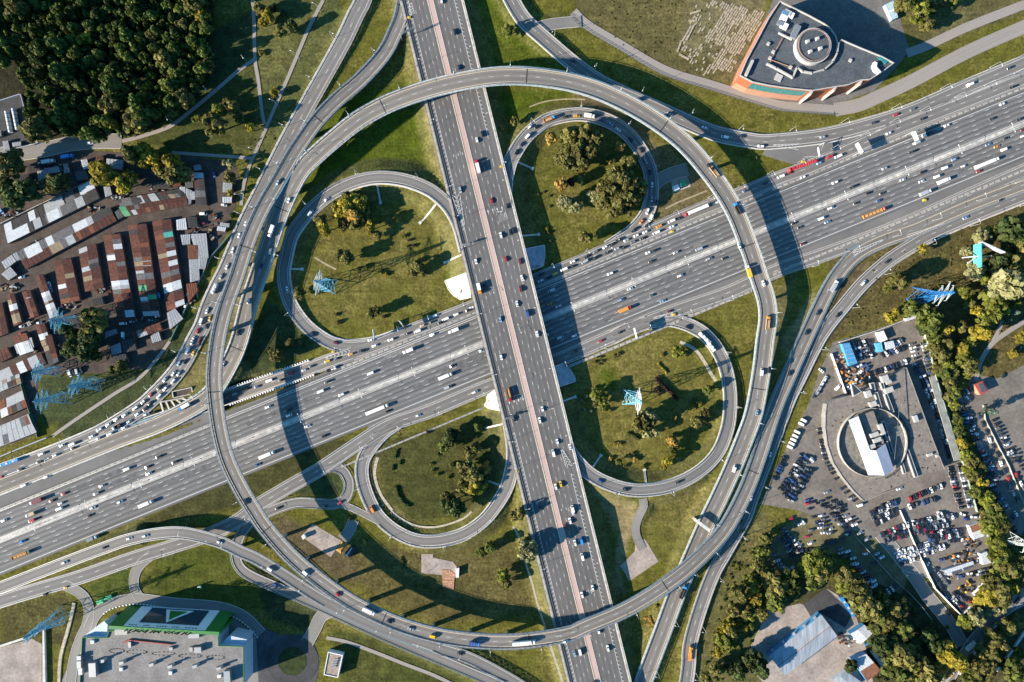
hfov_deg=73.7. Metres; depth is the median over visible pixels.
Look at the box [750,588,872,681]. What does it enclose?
depot yard
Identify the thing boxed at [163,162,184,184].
tree
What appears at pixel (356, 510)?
ramp road
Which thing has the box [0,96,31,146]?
tank yard
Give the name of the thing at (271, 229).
box truck
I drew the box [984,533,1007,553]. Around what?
tree
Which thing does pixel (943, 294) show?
pylon
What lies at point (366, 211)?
tree
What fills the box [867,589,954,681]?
undergrowth
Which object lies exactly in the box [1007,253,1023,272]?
tree
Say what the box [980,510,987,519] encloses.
tree
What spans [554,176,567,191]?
tree
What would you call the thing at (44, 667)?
boundary wall
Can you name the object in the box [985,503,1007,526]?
tree
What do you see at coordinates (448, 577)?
brick rubble
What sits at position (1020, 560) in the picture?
tree
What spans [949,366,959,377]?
tree
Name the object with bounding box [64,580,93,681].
service road
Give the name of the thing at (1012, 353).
tree
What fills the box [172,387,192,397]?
concrete trough
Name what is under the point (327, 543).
sandy pad
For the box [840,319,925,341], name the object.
boundary wall
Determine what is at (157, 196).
garage row
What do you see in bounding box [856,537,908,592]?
metal fence
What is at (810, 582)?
tree
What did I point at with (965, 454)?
tree
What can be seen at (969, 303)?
tree
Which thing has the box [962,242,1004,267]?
billboard
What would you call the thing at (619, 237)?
guard rail
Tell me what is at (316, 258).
trail
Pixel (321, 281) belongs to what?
pylon
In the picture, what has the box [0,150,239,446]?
garage yard
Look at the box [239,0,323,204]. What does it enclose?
path
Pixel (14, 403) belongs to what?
garage row
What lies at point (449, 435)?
tree
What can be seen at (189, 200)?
shed
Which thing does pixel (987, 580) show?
tree
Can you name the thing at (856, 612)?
tree
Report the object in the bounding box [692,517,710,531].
portal pier
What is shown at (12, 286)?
scrap heap
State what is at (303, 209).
verge path
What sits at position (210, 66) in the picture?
tree
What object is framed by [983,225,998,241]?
tree
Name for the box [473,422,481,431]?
tree
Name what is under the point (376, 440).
verge path
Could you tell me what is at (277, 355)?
tree
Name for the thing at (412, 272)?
tree
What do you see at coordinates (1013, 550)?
undergrowth
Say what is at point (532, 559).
tree
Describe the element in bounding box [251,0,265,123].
path
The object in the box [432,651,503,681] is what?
guard rail
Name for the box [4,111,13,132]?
storage tank
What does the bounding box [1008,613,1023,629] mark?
tree
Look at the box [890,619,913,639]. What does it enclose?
tree
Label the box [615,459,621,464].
tree
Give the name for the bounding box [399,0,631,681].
road overpass
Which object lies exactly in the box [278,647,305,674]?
roundabout lawn
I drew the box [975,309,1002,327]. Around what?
tree
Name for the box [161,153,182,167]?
tree
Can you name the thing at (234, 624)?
store ground
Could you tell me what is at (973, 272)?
tree
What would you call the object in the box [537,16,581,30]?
service road
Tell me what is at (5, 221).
wall
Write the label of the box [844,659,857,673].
tree
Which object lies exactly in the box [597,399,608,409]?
tree
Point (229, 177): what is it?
tree
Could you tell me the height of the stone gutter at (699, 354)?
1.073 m
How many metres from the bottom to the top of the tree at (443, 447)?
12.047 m
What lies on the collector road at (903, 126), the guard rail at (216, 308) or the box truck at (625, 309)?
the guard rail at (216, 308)
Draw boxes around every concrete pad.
[421,554,456,575]
[620,539,658,580]
[671,177,690,189]
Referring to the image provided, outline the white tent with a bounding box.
[875,331,887,341]
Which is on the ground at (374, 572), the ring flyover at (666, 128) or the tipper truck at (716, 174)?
the ring flyover at (666, 128)
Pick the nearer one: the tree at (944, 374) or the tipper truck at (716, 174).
the tipper truck at (716, 174)
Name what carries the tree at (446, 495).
on the ground at (374, 572)
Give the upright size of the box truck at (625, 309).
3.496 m
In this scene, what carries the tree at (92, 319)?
on the garage yard at (145, 354)
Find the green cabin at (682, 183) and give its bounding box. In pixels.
[679,180,685,186]
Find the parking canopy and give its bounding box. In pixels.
[929,375,960,460]
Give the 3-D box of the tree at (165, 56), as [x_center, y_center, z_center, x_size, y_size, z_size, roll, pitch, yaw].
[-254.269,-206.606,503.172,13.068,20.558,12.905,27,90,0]
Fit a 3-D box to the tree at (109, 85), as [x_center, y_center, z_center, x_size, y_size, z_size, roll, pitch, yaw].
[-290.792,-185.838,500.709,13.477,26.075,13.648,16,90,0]
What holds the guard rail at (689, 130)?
on the ground at (374, 572)
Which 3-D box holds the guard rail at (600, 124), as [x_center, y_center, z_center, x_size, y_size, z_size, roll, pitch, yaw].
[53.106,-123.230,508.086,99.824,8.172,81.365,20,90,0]
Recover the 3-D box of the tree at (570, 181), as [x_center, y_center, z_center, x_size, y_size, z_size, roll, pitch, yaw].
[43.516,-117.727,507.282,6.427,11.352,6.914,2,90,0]
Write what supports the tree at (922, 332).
on the ground at (374, 572)
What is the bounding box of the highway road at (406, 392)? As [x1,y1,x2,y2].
[0,90,1023,574]
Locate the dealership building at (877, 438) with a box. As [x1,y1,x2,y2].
[821,367,944,500]
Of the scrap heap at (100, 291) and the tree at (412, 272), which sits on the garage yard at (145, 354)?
the scrap heap at (100, 291)
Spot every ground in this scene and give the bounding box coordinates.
[0,0,1023,681]
[62,618,257,681]
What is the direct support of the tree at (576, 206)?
on the ground at (374, 572)
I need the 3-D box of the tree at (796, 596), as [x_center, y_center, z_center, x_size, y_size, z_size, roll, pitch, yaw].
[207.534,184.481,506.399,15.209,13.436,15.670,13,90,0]
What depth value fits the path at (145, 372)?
512.09 m
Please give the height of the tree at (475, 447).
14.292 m
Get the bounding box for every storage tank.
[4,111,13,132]
[11,108,18,130]
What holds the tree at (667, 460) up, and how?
on the ground at (374, 572)
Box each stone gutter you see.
[373,457,392,510]
[390,511,471,527]
[512,526,546,628]
[550,645,562,681]
[680,341,716,380]
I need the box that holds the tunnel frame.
[159,396,191,411]
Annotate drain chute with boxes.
[376,185,381,203]
[418,204,435,224]
[443,254,461,263]
[485,423,502,428]
[518,161,534,169]
[522,233,539,236]
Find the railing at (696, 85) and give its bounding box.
[569,14,834,114]
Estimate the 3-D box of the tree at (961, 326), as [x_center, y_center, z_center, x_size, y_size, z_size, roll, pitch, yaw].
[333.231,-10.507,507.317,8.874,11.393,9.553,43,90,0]
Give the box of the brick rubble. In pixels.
[442,569,454,589]
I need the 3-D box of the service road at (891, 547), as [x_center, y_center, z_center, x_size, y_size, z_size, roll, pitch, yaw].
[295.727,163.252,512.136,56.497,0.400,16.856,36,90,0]
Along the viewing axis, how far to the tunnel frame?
511.30 m
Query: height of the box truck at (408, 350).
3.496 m
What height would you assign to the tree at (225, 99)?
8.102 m
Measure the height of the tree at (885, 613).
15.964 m
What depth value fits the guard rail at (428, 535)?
508.87 m
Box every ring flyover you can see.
[0,66,777,681]
[205,0,1023,649]
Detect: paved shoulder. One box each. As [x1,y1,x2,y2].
[0,409,227,506]
[226,355,358,413]
[368,378,484,427]
[551,159,1023,354]
[680,89,1023,226]
[763,134,864,164]
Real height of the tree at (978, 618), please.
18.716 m
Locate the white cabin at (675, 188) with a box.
[672,184,689,191]
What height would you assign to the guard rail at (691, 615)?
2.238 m
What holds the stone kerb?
on the store ground at (234, 624)
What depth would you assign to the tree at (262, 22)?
503.90 m
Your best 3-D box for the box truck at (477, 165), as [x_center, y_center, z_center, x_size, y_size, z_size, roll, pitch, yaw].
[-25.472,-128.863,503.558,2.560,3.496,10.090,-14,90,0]
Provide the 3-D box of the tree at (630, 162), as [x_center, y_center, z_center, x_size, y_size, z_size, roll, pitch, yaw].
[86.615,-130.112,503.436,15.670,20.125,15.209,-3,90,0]
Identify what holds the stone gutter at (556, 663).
on the ground at (374, 572)
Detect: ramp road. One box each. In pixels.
[231,462,500,681]
[335,500,377,524]
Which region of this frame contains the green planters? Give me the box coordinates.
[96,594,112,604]
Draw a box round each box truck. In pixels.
[25,511,35,517]
[29,497,43,504]
[41,159,54,163]
[60,154,74,158]
[85,535,98,541]
[137,499,153,508]
[178,402,189,410]
[258,451,274,459]
[267,225,274,237]
[362,606,375,615]
[402,348,412,353]
[438,372,452,380]
[448,327,458,333]
[469,641,480,645]
[474,159,480,173]
[476,283,481,293]
[584,113,594,118]
[618,305,631,312]
[745,265,752,277]
[830,280,838,291]
[919,189,931,195]
[922,129,935,137]
[937,177,950,184]
[965,640,976,651]
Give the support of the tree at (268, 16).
on the ground at (374, 572)
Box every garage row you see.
[0,303,10,336]
[0,347,14,362]
[0,352,47,380]
[0,374,23,391]
[0,390,29,418]
[0,414,38,445]
[3,181,101,243]
[6,293,24,325]
[13,333,34,354]
[17,206,117,268]
[22,290,40,317]
[35,274,60,318]
[35,323,50,346]
[43,334,60,365]
[54,258,81,303]
[78,243,105,291]
[103,234,136,321]
[118,189,185,206]
[118,196,186,216]
[128,224,161,316]
[131,322,163,338]
[152,219,185,310]
[194,172,207,205]
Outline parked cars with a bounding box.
[768,338,1023,635]
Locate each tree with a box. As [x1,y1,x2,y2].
[0,148,25,179]
[0,175,14,193]
[0,183,29,209]
[2,0,29,16]
[13,178,42,202]
[17,115,53,143]
[28,38,55,61]
[41,173,60,194]
[43,36,68,57]
[46,106,70,125]
[47,61,75,84]
[47,173,72,191]
[53,320,68,333]
[59,349,70,358]
[61,334,77,356]
[64,110,79,129]
[64,325,78,339]
[74,341,96,362]
[75,30,91,44]
[77,331,104,348]
[78,307,108,334]
[87,159,102,173]
[87,341,99,351]
[89,159,117,186]
[90,350,102,361]
[93,114,118,132]
[97,93,121,114]
[100,74,122,95]
[108,365,115,373]
[111,173,134,193]
[113,359,128,373]
[120,145,139,165]
[122,106,151,133]
[122,169,139,184]
[129,105,150,129]
[133,141,154,158]
[136,84,150,104]
[136,154,148,168]
[144,29,159,43]
[144,150,160,164]
[151,162,163,171]
[154,49,172,67]
[154,166,165,179]
[157,152,165,164]
[158,77,179,95]
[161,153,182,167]
[162,105,178,117]
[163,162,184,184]
[167,67,187,83]
[173,87,195,109]
[176,18,190,32]
[179,166,191,182]
[181,0,204,12]
[184,33,195,48]
[191,114,200,121]
[193,8,210,23]
[198,57,215,73]
[202,113,228,137]
[211,103,226,116]
[222,97,230,105]
[222,159,233,168]
[222,170,235,183]
[226,100,241,114]
[227,189,233,196]
[232,112,244,122]
[244,123,254,131]
[252,1,266,15]
[258,17,266,28]
[260,7,274,24]
[265,347,273,356]
[269,3,277,12]
[269,89,277,97]
[269,349,284,361]
[272,24,287,37]
[279,9,288,19]
[284,18,297,32]
[285,338,293,346]
[293,286,305,299]
[313,214,326,226]
[317,220,330,236]
[331,200,336,207]
[332,205,347,218]
[337,196,355,212]
[337,219,349,231]
[339,249,354,264]
[341,191,351,198]
[344,208,361,221]
[348,220,360,230]
[349,193,367,211]
[357,204,370,215]
[359,215,368,226]
[365,219,375,235]
[365,307,374,319]
[372,304,382,316]
[373,230,382,240]
[408,266,418,276]
[411,259,423,272]
[438,440,449,453]
[439,494,455,513]
[440,491,453,499]
[442,427,458,446]
[446,497,467,518]
[452,429,461,441]
[456,458,476,477]
[456,478,468,492]
[463,445,476,458]
[464,467,483,484]
[464,482,482,495]
[469,441,480,453]
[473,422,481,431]
[477,546,487,556]
[478,460,491,475]
[479,471,487,484]
[479,482,487,494]
[484,540,497,552]
[496,567,510,581]
[501,23,513,38]
[501,579,511,589]
[509,508,517,521]
[510,116,519,125]
[514,506,526,521]
[517,539,538,559]
[518,537,527,544]
[526,554,536,562]
[545,131,556,145]
[553,152,562,165]
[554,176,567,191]
[557,194,572,210]
[558,142,571,154]
[559,125,577,142]
[560,151,576,170]
[566,178,574,186]
[568,138,584,157]
[568,197,582,213]
[575,157,590,172]
[576,123,593,139]
[577,175,583,183]
[578,230,592,243]
[582,142,597,161]
[584,130,604,150]
[586,190,597,202]
[589,387,604,402]
[591,195,609,212]
[593,150,601,158]
[595,179,621,202]
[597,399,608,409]
[601,392,608,399]
[603,198,623,219]
[604,165,631,186]
[605,154,615,164]
[612,185,638,209]
[614,141,625,151]
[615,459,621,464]
[619,153,639,171]
[620,204,633,217]
[621,170,646,195]
[631,186,646,206]
[632,411,655,434]
[640,406,658,420]
[641,429,651,438]
[649,426,659,436]
[660,464,668,469]
[661,456,672,464]
[665,436,678,447]
[667,445,679,454]
[671,345,686,357]
[690,415,703,428]
[698,407,710,418]
[700,671,711,681]
[702,385,714,395]
[708,661,721,675]
[712,647,724,658]
[714,633,736,651]
[715,625,722,635]
[720,615,736,632]
[723,626,738,640]
[723,660,735,676]
[726,603,741,617]
[729,583,747,603]
[732,661,748,681]
[735,622,747,634]
[739,601,753,619]
[742,615,754,631]
[742,648,762,669]
[743,572,758,588]
[747,586,761,607]
[749,659,769,679]
[750,557,767,573]
[752,605,769,622]
[756,544,770,560]
[758,532,773,544]
[759,565,781,584]
[763,577,788,597]
[765,592,786,614]
[780,567,801,594]
[786,583,801,601]
[796,561,810,572]
[797,568,826,591]
[801,547,832,575]
[814,565,833,581]
[822,549,836,565]
[832,565,857,583]
[835,580,850,593]
[841,572,868,599]
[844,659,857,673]
[848,600,860,617]
[849,588,874,609]
[858,596,883,621]
[866,635,892,657]
[867,621,881,635]
[874,601,888,624]
[875,591,890,606]
[876,616,896,632]
[880,654,909,680]
[883,284,891,293]
[883,308,899,323]
[885,599,904,617]
[887,633,902,648]
[888,271,910,290]
[888,642,917,671]
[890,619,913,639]
[893,0,907,12]
[893,595,911,610]
[896,677,917,681]
[900,297,918,317]
[903,0,918,11]
[906,649,929,679]
[907,636,922,653]
[908,0,930,24]
[914,303,931,320]
[915,308,943,334]
[915,325,927,335]
[915,664,943,681]
[917,243,926,253]
[918,20,933,32]
[919,627,938,642]
[925,331,940,344]
[925,342,936,351]
[925,638,945,653]
[929,1,937,14]
[929,344,950,363]
[931,361,942,373]
[934,0,947,10]
[935,640,967,670]
[935,662,956,676]
[936,368,950,380]
[938,358,954,369]
[939,323,954,334]
[939,338,954,352]
[941,392,952,401]
[942,376,957,388]
[946,386,962,398]
[947,0,961,9]
[948,399,960,410]
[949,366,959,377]
[951,411,963,424]
[952,425,965,437]
[955,320,967,332]
[955,342,968,354]
[955,352,971,365]
[955,437,968,449]
[956,285,974,299]
[956,613,972,631]
[959,247,971,255]
[959,666,984,681]
[960,336,977,349]
[960,358,980,376]
[960,449,973,460]
[961,466,974,475]
[962,298,975,309]
[962,370,970,378]
[963,262,986,281]
[963,454,979,468]
[964,607,986,626]
[965,468,981,482]
[967,485,984,499]
[967,650,997,678]
[968,304,981,315]
[968,323,992,341]
[969,600,983,609]
[972,227,992,243]
[972,585,1000,607]
[974,641,1002,662]
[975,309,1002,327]
[976,478,989,488]
[977,271,990,285]
[977,289,1008,312]
[977,461,986,470]
[978,490,995,507]
[978,517,998,534]
[978,572,1005,592]
[980,406,998,415]
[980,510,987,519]
[982,261,990,275]
[982,626,1009,650]
[982,672,992,681]
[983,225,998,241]
[983,604,1007,616]
[983,609,992,617]
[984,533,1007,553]
[985,268,1023,300]
[985,501,1000,509]
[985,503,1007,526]
[986,248,1012,274]
[987,545,1012,565]
[989,568,1010,582]
[990,301,1010,316]
[993,580,1012,608]
[994,556,1021,579]
[994,617,1016,636]
[996,215,1023,242]
[996,521,1012,539]
[997,656,1023,681]
[998,642,1011,653]
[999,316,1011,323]
[1005,243,1023,256]
[1005,578,1021,595]
[1006,238,1023,250]
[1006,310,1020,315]
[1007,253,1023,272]
[1007,297,1021,308]
[1007,348,1018,358]
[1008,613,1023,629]
[1010,572,1023,587]
[1010,646,1023,657]
[1012,330,1023,343]
[1013,556,1023,572]
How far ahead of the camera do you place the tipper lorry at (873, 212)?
509.76 m
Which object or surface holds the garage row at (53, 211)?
on the garage yard at (145, 354)
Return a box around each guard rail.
[0,526,524,681]
[1,121,1023,537]
[1,125,1023,541]
[1,253,846,607]
[1,538,321,606]
[2,164,1022,593]
[20,1,353,457]
[65,71,1023,449]
[128,1,370,425]
[230,525,477,681]
[241,508,338,588]
[266,497,322,507]
[277,171,445,350]
[289,183,459,340]
[314,86,1022,373]
[355,448,368,513]
[367,398,506,535]
[377,479,515,547]
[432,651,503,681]
[434,653,501,681]
[504,1,885,148]
[504,107,658,227]
[511,120,645,241]
[520,0,1022,134]
[559,326,724,484]
[583,315,736,496]
[680,546,721,680]
[693,203,1022,679]
[819,236,914,327]
[953,71,1021,100]
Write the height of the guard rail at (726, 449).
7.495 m
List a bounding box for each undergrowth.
[248,118,279,216]
[581,0,726,59]
[704,520,786,681]
[836,218,1022,349]
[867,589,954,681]
[921,339,984,514]
[979,534,1023,585]
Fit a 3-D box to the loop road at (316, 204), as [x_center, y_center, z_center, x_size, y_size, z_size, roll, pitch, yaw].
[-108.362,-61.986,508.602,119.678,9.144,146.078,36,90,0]
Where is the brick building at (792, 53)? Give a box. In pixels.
[731,1,893,103]
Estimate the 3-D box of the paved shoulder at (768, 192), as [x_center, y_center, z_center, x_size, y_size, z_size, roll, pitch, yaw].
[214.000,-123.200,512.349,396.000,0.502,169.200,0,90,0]
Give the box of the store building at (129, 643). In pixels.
[77,605,253,681]
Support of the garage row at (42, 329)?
on the garage yard at (145, 354)
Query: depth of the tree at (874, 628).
503.66 m
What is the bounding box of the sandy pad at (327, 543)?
[303,524,340,556]
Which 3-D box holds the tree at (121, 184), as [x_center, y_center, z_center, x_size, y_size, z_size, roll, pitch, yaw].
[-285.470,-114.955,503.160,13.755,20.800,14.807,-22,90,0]
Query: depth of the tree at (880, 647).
497.59 m
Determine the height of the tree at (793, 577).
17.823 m
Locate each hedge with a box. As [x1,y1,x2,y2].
[395,485,410,506]
[626,432,639,439]
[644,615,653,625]
[654,376,678,400]
[657,362,666,373]
[673,406,676,420]
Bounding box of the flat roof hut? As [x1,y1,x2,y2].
[324,649,343,677]
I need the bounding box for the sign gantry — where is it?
[399,27,413,40]
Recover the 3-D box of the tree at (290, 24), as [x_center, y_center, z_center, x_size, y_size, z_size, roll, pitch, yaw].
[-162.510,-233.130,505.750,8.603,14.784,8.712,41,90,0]
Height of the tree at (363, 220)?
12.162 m
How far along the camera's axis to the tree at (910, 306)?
497.81 m
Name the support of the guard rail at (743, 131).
on the ground at (374, 572)
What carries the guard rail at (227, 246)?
on the ground at (374, 572)
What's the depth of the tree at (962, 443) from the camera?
505.70 m
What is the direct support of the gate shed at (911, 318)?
on the dealership lot at (821, 480)
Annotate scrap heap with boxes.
[0,211,20,218]
[0,283,17,292]
[23,317,42,326]
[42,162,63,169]
[64,302,76,308]
[86,206,102,213]
[95,288,112,294]
[108,192,127,199]
[134,317,159,322]
[148,185,182,191]
[186,282,197,303]
[187,215,201,233]
[207,213,219,240]
[833,353,846,373]
[837,632,848,644]
[843,368,869,386]
[844,636,857,645]
[951,551,978,564]
[957,580,973,593]
[963,537,976,550]
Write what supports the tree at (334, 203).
on the ground at (374, 572)
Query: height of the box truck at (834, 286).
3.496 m
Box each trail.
[315,257,335,269]
[529,98,584,106]
[665,190,706,208]
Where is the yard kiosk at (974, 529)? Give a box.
[966,521,983,539]
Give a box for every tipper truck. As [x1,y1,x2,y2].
[111,423,121,430]
[506,388,511,401]
[543,115,555,122]
[679,585,686,598]
[707,163,715,172]
[710,167,718,177]
[733,202,741,214]
[765,316,769,329]
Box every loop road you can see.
[278,172,460,351]
[356,417,515,546]
[499,108,657,251]
[574,314,735,495]
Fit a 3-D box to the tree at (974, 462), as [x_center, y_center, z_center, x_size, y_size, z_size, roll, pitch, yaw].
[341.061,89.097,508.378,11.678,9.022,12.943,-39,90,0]
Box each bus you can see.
[0,458,19,467]
[210,283,218,293]
[698,332,710,342]
[704,339,715,351]
[839,596,854,616]
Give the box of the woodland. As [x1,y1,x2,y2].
[0,0,213,143]
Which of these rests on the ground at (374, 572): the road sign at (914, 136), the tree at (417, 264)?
the tree at (417, 264)
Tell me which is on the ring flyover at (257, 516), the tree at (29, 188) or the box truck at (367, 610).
the box truck at (367, 610)
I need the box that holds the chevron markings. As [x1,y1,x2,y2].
[325,2,940,466]
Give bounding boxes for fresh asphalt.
[804,588,850,627]
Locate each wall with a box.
[0,93,25,105]
[0,144,35,152]
[0,180,89,224]
[0,437,47,456]
[0,633,36,646]
[42,630,46,681]
[143,359,309,418]
[196,374,313,415]
[830,354,845,392]
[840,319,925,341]
[921,561,959,614]
[961,583,982,613]
[996,631,1023,671]
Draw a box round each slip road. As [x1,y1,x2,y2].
[0,0,370,480]
[0,526,522,681]
[504,0,1023,147]
[680,193,1023,681]
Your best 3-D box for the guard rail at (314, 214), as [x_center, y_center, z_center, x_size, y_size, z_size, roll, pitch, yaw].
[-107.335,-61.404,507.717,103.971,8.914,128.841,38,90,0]
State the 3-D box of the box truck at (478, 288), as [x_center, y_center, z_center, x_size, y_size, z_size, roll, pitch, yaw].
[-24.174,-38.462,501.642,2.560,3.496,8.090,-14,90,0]
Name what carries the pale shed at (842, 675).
on the depot yard at (826, 662)
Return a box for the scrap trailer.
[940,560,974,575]
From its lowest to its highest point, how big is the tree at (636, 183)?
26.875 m
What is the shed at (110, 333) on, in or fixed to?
on the garage yard at (145, 354)
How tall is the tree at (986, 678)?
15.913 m
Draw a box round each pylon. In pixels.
[23,605,71,642]
[31,360,62,384]
[32,387,72,413]
[49,307,81,333]
[67,374,105,397]
[313,270,337,295]
[622,387,641,414]
[906,281,954,305]
[1006,532,1023,552]
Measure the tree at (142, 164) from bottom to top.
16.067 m
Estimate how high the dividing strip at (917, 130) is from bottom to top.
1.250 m
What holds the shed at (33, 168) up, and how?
on the garage yard at (145, 354)
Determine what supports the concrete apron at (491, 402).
on the ground at (374, 572)
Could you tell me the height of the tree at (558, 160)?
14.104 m
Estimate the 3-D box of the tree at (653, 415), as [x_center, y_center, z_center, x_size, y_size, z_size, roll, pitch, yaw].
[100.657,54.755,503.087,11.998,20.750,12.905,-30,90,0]
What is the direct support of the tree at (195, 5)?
on the ground at (374, 572)
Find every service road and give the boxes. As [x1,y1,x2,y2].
[0,134,121,160]
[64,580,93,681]
[84,593,264,636]
[129,551,152,598]
[302,611,330,645]
[339,520,357,542]
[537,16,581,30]
[631,498,647,550]
[658,163,688,188]
[875,529,940,580]
[902,563,966,647]
[942,588,1023,681]
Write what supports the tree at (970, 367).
on the ground at (374, 572)
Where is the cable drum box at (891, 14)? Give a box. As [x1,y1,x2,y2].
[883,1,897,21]
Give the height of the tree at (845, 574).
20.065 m
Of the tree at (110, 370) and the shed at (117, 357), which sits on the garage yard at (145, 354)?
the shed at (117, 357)
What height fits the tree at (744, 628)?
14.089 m
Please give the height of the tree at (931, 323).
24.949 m
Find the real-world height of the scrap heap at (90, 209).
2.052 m
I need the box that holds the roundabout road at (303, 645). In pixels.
[266,635,317,681]
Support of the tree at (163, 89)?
on the ground at (374, 572)
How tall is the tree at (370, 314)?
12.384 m
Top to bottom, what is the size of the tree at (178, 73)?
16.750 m
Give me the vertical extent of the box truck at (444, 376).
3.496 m
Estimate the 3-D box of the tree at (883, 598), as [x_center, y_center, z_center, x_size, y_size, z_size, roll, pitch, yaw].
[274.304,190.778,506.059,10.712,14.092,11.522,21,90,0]
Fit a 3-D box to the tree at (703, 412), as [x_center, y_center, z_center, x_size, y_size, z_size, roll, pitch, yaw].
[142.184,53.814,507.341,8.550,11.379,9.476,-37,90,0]
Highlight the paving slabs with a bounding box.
[677,0,764,74]
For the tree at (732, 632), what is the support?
on the ground at (374, 572)
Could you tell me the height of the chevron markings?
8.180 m
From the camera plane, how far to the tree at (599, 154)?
501.63 m
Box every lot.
[0,639,41,681]
[760,318,990,610]
[768,511,905,593]
[959,365,1023,535]
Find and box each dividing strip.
[0,424,209,510]
[341,312,475,368]
[341,408,481,467]
[538,193,762,287]
[565,289,751,367]
[772,86,1023,190]
[773,169,1023,275]
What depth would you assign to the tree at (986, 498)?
502.68 m
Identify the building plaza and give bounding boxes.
[729,0,908,104]
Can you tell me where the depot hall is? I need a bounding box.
[766,611,836,675]
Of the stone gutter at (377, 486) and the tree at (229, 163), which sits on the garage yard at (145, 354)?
the tree at (229, 163)
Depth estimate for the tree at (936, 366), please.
506.84 m
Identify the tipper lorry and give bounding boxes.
[11,549,32,559]
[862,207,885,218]
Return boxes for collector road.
[0,164,1023,606]
[67,72,1023,453]
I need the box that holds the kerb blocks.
[103,604,257,637]
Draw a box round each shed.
[0,130,3,138]
[2,140,11,149]
[2,255,17,268]
[2,267,18,280]
[12,141,23,147]
[13,252,20,261]
[14,337,36,353]
[19,174,31,181]
[27,164,42,172]
[37,169,46,181]
[44,167,61,173]
[63,163,72,173]
[75,171,89,180]
[81,159,89,169]
[91,297,105,305]
[96,156,105,162]
[104,187,113,197]
[105,329,118,337]
[106,159,125,170]
[110,343,122,354]
[111,354,129,362]
[115,209,125,219]
[120,338,137,352]
[151,180,171,189]
[151,332,162,342]
[167,308,184,328]
[176,218,188,230]
[180,187,185,196]
[181,234,191,244]
[185,182,194,188]
[186,188,193,205]
[186,283,198,302]
[187,217,198,227]
[188,245,197,258]
[189,259,200,282]
[190,191,194,199]
[190,233,209,258]
[194,164,202,171]
[199,258,208,269]
[217,226,227,231]
[220,222,230,227]
[222,197,232,203]
[223,182,233,192]
[336,540,356,557]
[830,669,860,681]
[840,343,856,365]
[847,623,871,643]
[874,342,882,351]
[883,341,894,349]
[903,316,915,320]
[977,550,990,564]
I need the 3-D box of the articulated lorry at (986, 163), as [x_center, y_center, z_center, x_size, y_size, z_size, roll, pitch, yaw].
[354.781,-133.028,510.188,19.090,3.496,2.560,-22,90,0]
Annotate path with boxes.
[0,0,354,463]
[0,254,844,608]
[0,538,502,681]
[3,526,523,680]
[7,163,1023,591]
[52,340,170,436]
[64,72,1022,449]
[122,59,252,142]
[132,0,371,423]
[172,151,251,159]
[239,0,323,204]
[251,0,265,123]
[274,86,1021,387]
[277,170,446,351]
[289,183,459,340]
[326,636,450,681]
[355,447,516,547]
[367,422,507,534]
[503,0,1023,149]
[503,107,658,222]
[511,120,645,241]
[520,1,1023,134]
[570,9,834,114]
[573,325,723,484]
[580,315,736,496]
[679,240,907,681]
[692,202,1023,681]
[833,20,1023,115]
[905,0,1023,56]
[961,602,1023,681]
[974,319,1023,380]
[991,315,1003,341]
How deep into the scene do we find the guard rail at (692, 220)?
511.19 m
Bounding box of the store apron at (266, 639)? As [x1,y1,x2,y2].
[253,626,319,681]
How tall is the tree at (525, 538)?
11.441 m
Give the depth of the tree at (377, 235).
506.23 m
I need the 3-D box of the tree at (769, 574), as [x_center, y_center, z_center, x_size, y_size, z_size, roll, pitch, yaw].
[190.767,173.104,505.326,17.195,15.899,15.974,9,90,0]
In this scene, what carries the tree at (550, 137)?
on the ground at (374, 572)
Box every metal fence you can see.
[20,383,39,436]
[169,233,231,341]
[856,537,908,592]
[899,510,922,560]
[926,341,977,511]
[982,405,1023,503]
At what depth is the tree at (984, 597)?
501.03 m
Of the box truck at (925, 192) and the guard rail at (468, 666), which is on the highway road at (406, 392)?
the box truck at (925, 192)
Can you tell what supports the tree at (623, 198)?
on the ground at (374, 572)
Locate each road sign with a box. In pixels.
[854,142,862,155]
[905,131,918,140]
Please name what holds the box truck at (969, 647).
on the service road at (976, 636)
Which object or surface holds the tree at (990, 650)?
on the ground at (374, 572)
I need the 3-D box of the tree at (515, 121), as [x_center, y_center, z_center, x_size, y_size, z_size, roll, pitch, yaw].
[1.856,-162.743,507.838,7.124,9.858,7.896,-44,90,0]
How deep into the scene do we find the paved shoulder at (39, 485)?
512.09 m
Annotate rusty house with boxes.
[849,651,880,680]
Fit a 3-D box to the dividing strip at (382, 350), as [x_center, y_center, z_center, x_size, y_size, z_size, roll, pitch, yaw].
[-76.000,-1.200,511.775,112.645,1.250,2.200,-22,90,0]
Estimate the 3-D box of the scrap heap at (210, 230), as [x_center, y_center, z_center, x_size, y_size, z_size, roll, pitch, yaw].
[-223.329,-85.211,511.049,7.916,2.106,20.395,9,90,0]
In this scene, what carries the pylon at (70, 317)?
on the garage yard at (145, 354)
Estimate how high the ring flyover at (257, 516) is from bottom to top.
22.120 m
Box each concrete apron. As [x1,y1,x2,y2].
[445,272,470,299]
[484,390,499,410]
[525,245,544,270]
[554,363,575,386]
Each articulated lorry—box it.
[365,404,388,415]
[512,639,535,645]
[683,204,708,216]
[787,159,816,171]
[974,157,998,168]
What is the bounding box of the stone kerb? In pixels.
[57,602,75,681]

